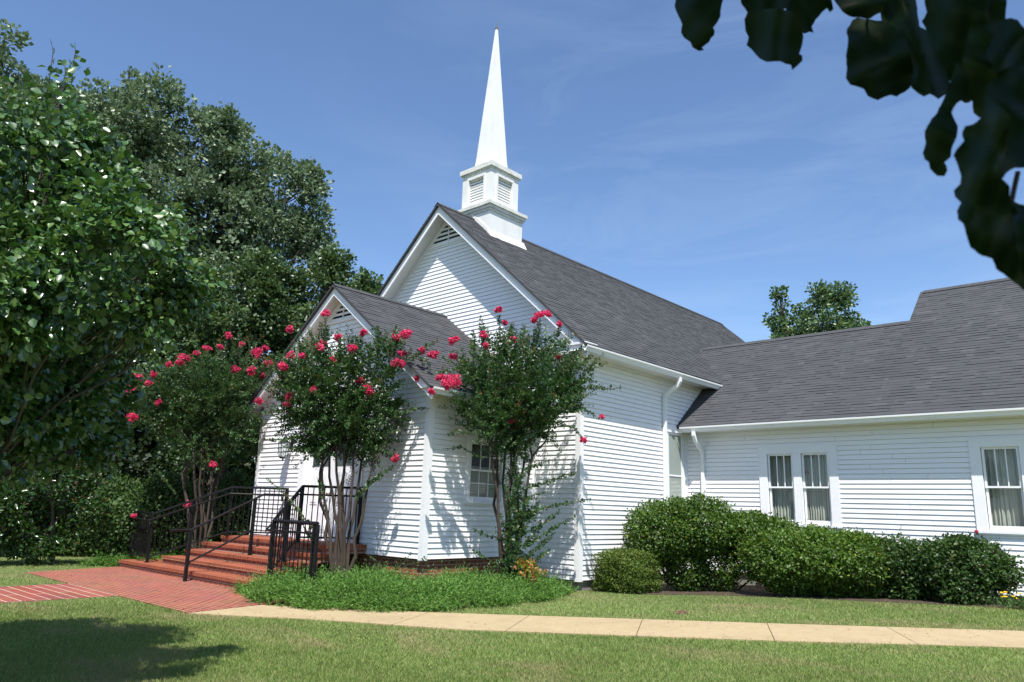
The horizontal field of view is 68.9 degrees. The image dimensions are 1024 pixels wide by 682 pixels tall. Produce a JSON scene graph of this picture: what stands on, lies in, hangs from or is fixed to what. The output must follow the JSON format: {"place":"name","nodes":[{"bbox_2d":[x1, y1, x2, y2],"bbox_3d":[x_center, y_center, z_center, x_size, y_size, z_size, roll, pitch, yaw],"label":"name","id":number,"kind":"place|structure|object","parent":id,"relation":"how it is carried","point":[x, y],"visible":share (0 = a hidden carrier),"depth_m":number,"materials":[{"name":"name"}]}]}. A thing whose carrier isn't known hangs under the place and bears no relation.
{"place":"outdoors","nodes":[
{"label":"outdoors","id":0,"kind":"place"},
{"bbox_2d":[0,583,117,602],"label":"brick path","id":1,"kind":"structure","parent":0,"point":[26,593],"depth_m":12.68,"materials":[{"name":"red brick"}]},
{"bbox_2d":[26,567,300,613],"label":"brick plaza","id":2,"kind":"structure","parent":0,"point":[163,590],"depth_m":13.79,"materials":[{"name":"red brick"}]},
{"bbox_2d":[170,493,282,581],"bbox_3d":[-6.031,4.116,15.817,2.399,1.806,0.065,14,-17,-42],"label":"stair railing","id":3,"kind":"object","parent":2,"relation":"on","point":[188,549],"visible":0.98,"depth_m":15.78,"materials":[{"name":"black metal"}]},
{"bbox_2d":[0,517,1023,681],"bbox_3d":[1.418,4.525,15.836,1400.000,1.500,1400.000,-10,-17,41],"label":"lawn","id":4,"kind":"structure","parent":0,"point":[70,562],"depth_m":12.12,"materials":[{"name":"green plant"}]},
{"bbox_2d":[0,475,67,555],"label":"azalea","id":5,"kind":"object","parent":4,"relation":"on","point":[21,549],"visible":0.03,"depth_m":20.30,"materials":[{"name":"green plant"}]},
{"bbox_2d":[0,18,98,195],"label":"oak tree","id":6,"kind":"object","parent":4,"relation":"on","point":[21,67],"visible":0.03,"depth_m":29.78,"materials":[{"name":"green plant"}]},
{"bbox_2d":[0,465,115,564],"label":"bush","id":7,"kind":"object","parent":4,"relation":"on","point":[44,520],"visible":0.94,"depth_m":18.08,"materials":[{"name":"green plant"}]},
{"bbox_2d":[55,470,141,556],"bbox_3d":[-11.896,4.959,21.561,2.038,2.538,2.395,-10,-17,41],"label":"azalea","id":8,"kind":"object","parent":4,"relation":"on","point":[85,551],"visible":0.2,"depth_m":21.26,"materials":[{"name":"green plant"}]},
{"bbox_2d":[0,39,231,497],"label":"pear tree","id":9,"kind":"object","parent":4,"relation":"on","point":[71,326],"visible":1,"depth_m":6.04,"materials":[{"name":"green plant"}]},
{"bbox_2d":[76,544,184,565],"bbox_3d":[-9.434,5.311,18.570,2.875,0.631,2.440,-10,-17,41],"label":"juniper","id":10,"kind":"object","parent":4,"relation":"on","point":[113,560],"visible":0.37,"depth_m":18.21,"materials":[{"name":"green plant"}]},
{"bbox_2d":[5,421,257,543],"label":"undergrowth","id":11,"kind":"object","parent":4,"relation":"on","point":[130,468],"visible":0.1,"depth_m":26.62,"materials":[{"name":"green plant"}]},
{"bbox_2d":[95,323,207,509],"bbox_3d":[-14.932,2.124,29.800,8.012,11.588,6.410,4,-13,-10],"label":"woodland tree","id":12,"kind":"object","parent":4,"relation":"on","point":[136,436],"visible":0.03,"depth_m":28.69,"materials":[{"name":"green plant"}]},
{"bbox_2d":[84,463,222,557],"bbox_3d":[-9.169,4.511,19.427,2.536,2.611,3.220,-10,-17,41],"label":"abelia","id":13,"kind":"object","parent":4,"relation":"on","point":[155,494],"visible":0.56,"depth_m":18.95,"materials":[{"name":"green plant"}]},
{"bbox_2d":[126,327,275,548],"bbox_3d":[-7.732,2.597,18.712,4.177,6.043,2.720,4,-13,-8],"label":"crape myrtle","id":14,"kind":"object","parent":4,"relation":"on","point":[169,403],"visible":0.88,"depth_m":18.53,"materials":[{"name":"green plant"}]},
{"bbox_2d":[124,286,277,481],"bbox_3d":[-14.038,2.549,33.683,8.037,12.537,7.995,-10,-17,41],"label":"woodland tree","id":15,"kind":"object","parent":4,"relation":"on","point":[255,456],"visible":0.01,"depth_m":33.31,"materials":[{"name":"green plant"}]},
{"bbox_2d":[64,62,344,502],"bbox_3d":[-12.453,-1.461,28.547,11.284,18.183,5.965,10,-15,-33],"label":"oak tree","id":16,"kind":"object","parent":4,"relation":"on","point":[223,184],"visible":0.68,"depth_m":28.77,"materials":[{"name":"green plant"}]},
{"bbox_2d":[176,467,254,554],"bbox_3d":[-7.570,4.582,19.593,2.362,2.643,1.841,5,-13,-13],"label":"abelia","id":17,"kind":"object","parent":4,"relation":"on","point":[245,479],"visible":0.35,"depth_m":19.32,"materials":[{"name":"green plant"}]},
{"bbox_2d":[118,535,366,587],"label":"brick steps","id":18,"kind":"structure","parent":4,"relation":"on","point":[220,565],"depth_m":15.89,"materials":[{"name":"red brick"}]},
{"bbox_2d":[128,486,288,562],"bbox_3d":[-7.490,4.426,17.692,4.228,1.984,1.011,-1,-13,13],"label":"stair railing","id":19,"kind":"object","parent":18,"relation":"on","point":[152,519],"visible":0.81,"depth_m":17.65,"materials":[{"name":"black metal"}]},
{"bbox_2d":[265,485,362,586],"bbox_3d":[-3.930,3.803,14.524,1.294,2.009,2.715,1,-13,5],"label":"stair railing","id":20,"kind":"object","parent":18,"relation":"on","point":[298,523],"visible":0.67,"depth_m":14.02,"materials":[{"name":"black metal"}]},
{"bbox_2d":[129,243,357,478],"bbox_3d":[-8.988,1.571,24.324,4.697,10.639,6.993,-23,-27,61],"label":"sweetgum tree","id":21,"kind":"object","parent":4,"relation":"on","point":[270,310],"visible":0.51,"depth_m":23.87,"materials":[{"name":"green plant"}]},
{"bbox_2d":[344,266,383,294],"bbox_3d":[-8.360,2.767,37.159,3.668,13.978,4.426,-10,-17,41],"label":"sweetgum tree","id":22,"kind":"object","parent":4,"relation":"on","point":[365,282],"visible":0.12,"depth_m":38.32,"materials":[{"name":"green plant"}]},
{"bbox_2d":[280,591,575,610],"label":"juniper bed soil","id":23,"kind":"structure","parent":4,"relation":"on","point":[404,608],"depth_m":12.52,"materials":[{"name":"brown soil"}]},
{"bbox_2d":[251,309,474,576],"bbox_3d":[-3.005,2.120,14.539,4.005,5.415,2.693,-3,-13,19],"label":"crape myrtle","id":24,"kind":"object","parent":23,"relation":"on","point":[340,430],"visible":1,"depth_m":14.66,"materials":[{"name":"green plant"}]},
{"bbox_2d":[228,556,584,612],"bbox_3d":[-1.663,4.348,13.802,6.691,0.847,4.753,8,-14,-24],"label":"juniper","id":25,"kind":"object","parent":23,"relation":"on","point":[372,589],"visible":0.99,"depth_m":12.45,"materials":[{"name":"green plant"}]},
{"bbox_2d":[370,552,428,569],"bbox_3d":[-2.120,4.089,13.887,1.131,0.345,0.134,4,-13,-8],"label":"sprout","id":26,"kind":"object","parent":25,"relation":"on","point":[416,562],"visible":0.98,"depth_m":13.90,"materials":[{"name":"green plant"}]},
{"bbox_2d":[427,306,621,581],"bbox_3d":[0.136,2.153,15.068,4.063,5.765,2.461,5,-13,-12],"label":"crape myrtle","id":27,"kind":"object","parent":23,"relation":"on","point":[495,399],"visible":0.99,"depth_m":14.98,"materials":[{"name":"green plant"}]},
{"bbox_2d":[513,557,548,583],"bbox_3d":[0.321,4.529,14.302,0.596,0.760,0.699,-10,-17,41],"label":"nandina","id":28,"kind":"object","parent":23,"relation":"on","point":[528,568],"visible":0.74,"depth_m":14.28,"materials":[{"name":"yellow plant"}]},
{"bbox_2d":[192,605,1023,648],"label":"concrete walkway","id":29,"kind":"structure","parent":4,"relation":"on","point":[620,627],"depth_m":10.12,"materials":[{"name":"beige concrete"}]},
{"bbox_2d":[246,26,1023,602],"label":"church","id":30,"kind":"structure","parent":4,"relation":"on","point":[912,428],"depth_m":17.49,"materials":[{"name":"paint"}]},
{"bbox_2d":[305,437,333,538],"bbox_3d":[-4.446,3.314,17.211,0.920,2.380,0.120,-10,-17,41],"label":"door","id":31,"kind":"structure","parent":30,"relation":"in","point":[314,472],"depth_m":17.19,"materials":[{"name":"paint"}]},
{"bbox_2d":[327,447,351,540],"bbox_3d":[-3.758,3.196,16.597,0.920,2.380,0.120,-10,-17,41],"label":"door","id":32,"kind":"structure","parent":30,"relation":"in","point":[340,463],"depth_m":16.63,"materials":[{"name":"paint"}]},
{"bbox_2d":[464,437,504,506],"bbox_3d":[-0.730,2.833,16.105,0.575,1.410,1.200,-10,-17,41],"label":"window","id":33,"kind":"structure","parent":30,"relation":"in","point":[471,461],"depth_m":15.98,"materials":[{"name":"paint"}]},
{"bbox_2d":[668,432,683,502],"bbox_3d":[4.187,3.567,19.111,0.025,2.420,0.730,-10,-17,41],"label":"window","id":34,"kind":"structure","parent":30,"relation":"in","point":[675,449],"depth_m":19.22,"materials":[{"name":"glass"}]},
{"bbox_2d":[758,444,842,529],"bbox_3d":[6.859,3.449,17.639,1.905,1.900,0.575,-10,-17,41],"label":"window","id":35,"kind":"structure","parent":30,"relation":"in","point":[786,470],"depth_m":17.50,"materials":[{"name":"paint"}]},
{"bbox_2d":[968,437,1023,535],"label":"window","id":36,"kind":"structure","parent":30,"relation":"in","point":[1002,458],"depth_m":14.93,"materials":[{"name":"paint"}]},
{"bbox_2d":[673,609,688,614],"bbox_3d":[2.706,4.331,11.894,0.252,0.107,0.234,5,-13,-12],"label":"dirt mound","id":37,"kind":"object","parent":4,"relation":"on","point":[683,612],"visible":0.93,"depth_m":11.86,"materials":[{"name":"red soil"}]},
{"bbox_2d":[588,581,1019,607],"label":"planting bed soil","id":38,"kind":"structure","parent":4,"relation":"on","point":[741,592],"depth_m":15.22,"materials":[{"name":"brown soil"}]},
{"bbox_2d":[591,547,664,593],"bbox_3d":[2.470,4.857,15.850,1.382,1.024,1.405,-10,-17,41],"label":"boxwood","id":39,"kind":"object","parent":38,"relation":"on","point":[623,568],"visible":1,"depth_m":15.49,"materials":[{"name":"green plant"}]},
{"bbox_2d":[621,489,807,591],"bbox_3d":[4.505,4.409,16.468,4.244,2.243,2.136,2,-13,-1],"label":"holly bush","id":40,"kind":"object","parent":38,"relation":"on","point":[686,538],"visible":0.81,"depth_m":16.02,"materials":[{"name":"green plant"}]},
{"bbox_2d":[732,521,899,597],"bbox_3d":[6.208,4.505,15.521,3.268,1.627,2.374,4,-13,-8],"label":"holly bush","id":41,"kind":"object","parent":38,"relation":"on","point":[810,559],"visible":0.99,"depth_m":14.87,"materials":[{"name":"green plant"}]},
{"bbox_2d":[856,527,951,600],"bbox_3d":[7.893,4.457,14.996,1.922,1.510,1.563,-10,-17,41],"label":"privet bush","id":42,"kind":"object","parent":38,"relation":"on","point":[904,575],"visible":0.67,"depth_m":14.70,"materials":[{"name":"green plant"}]},
{"bbox_2d":[911,530,1023,605],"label":"privet bush","id":43,"kind":"object","parent":38,"relation":"on","point":[994,570],"visible":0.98,"depth_m":13.98,"materials":[{"name":"green plant"}]},
{"bbox_2d":[982,591,1023,609],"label":"coreopsis","id":44,"kind":"object","parent":38,"relation":"on","point":[1016,599],"visible":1,"depth_m":13.15,"materials":[{"name":"green plant"}]},
{"bbox_2d":[762,279,871,339],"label":"sweetgum tree","id":45,"kind":"object","parent":4,"relation":"on","point":[841,297],"visible":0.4,"depth_m":41.70,"materials":[{"name":"green plant"}]},
{"bbox_2d":[675,0,1023,289],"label":"pear tree","id":46,"kind":"object","parent":4,"relation":"on","point":[955,52],"visible":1,"depth_m":0.53,"materials":[{"name":"green plant"}]},
{"bbox_2d":[0,0,1023,458],"label":"sky","id":47,"kind":"structure","parent":0,"point":[709,180],"materials":[{"name":"blue"}]}
]}

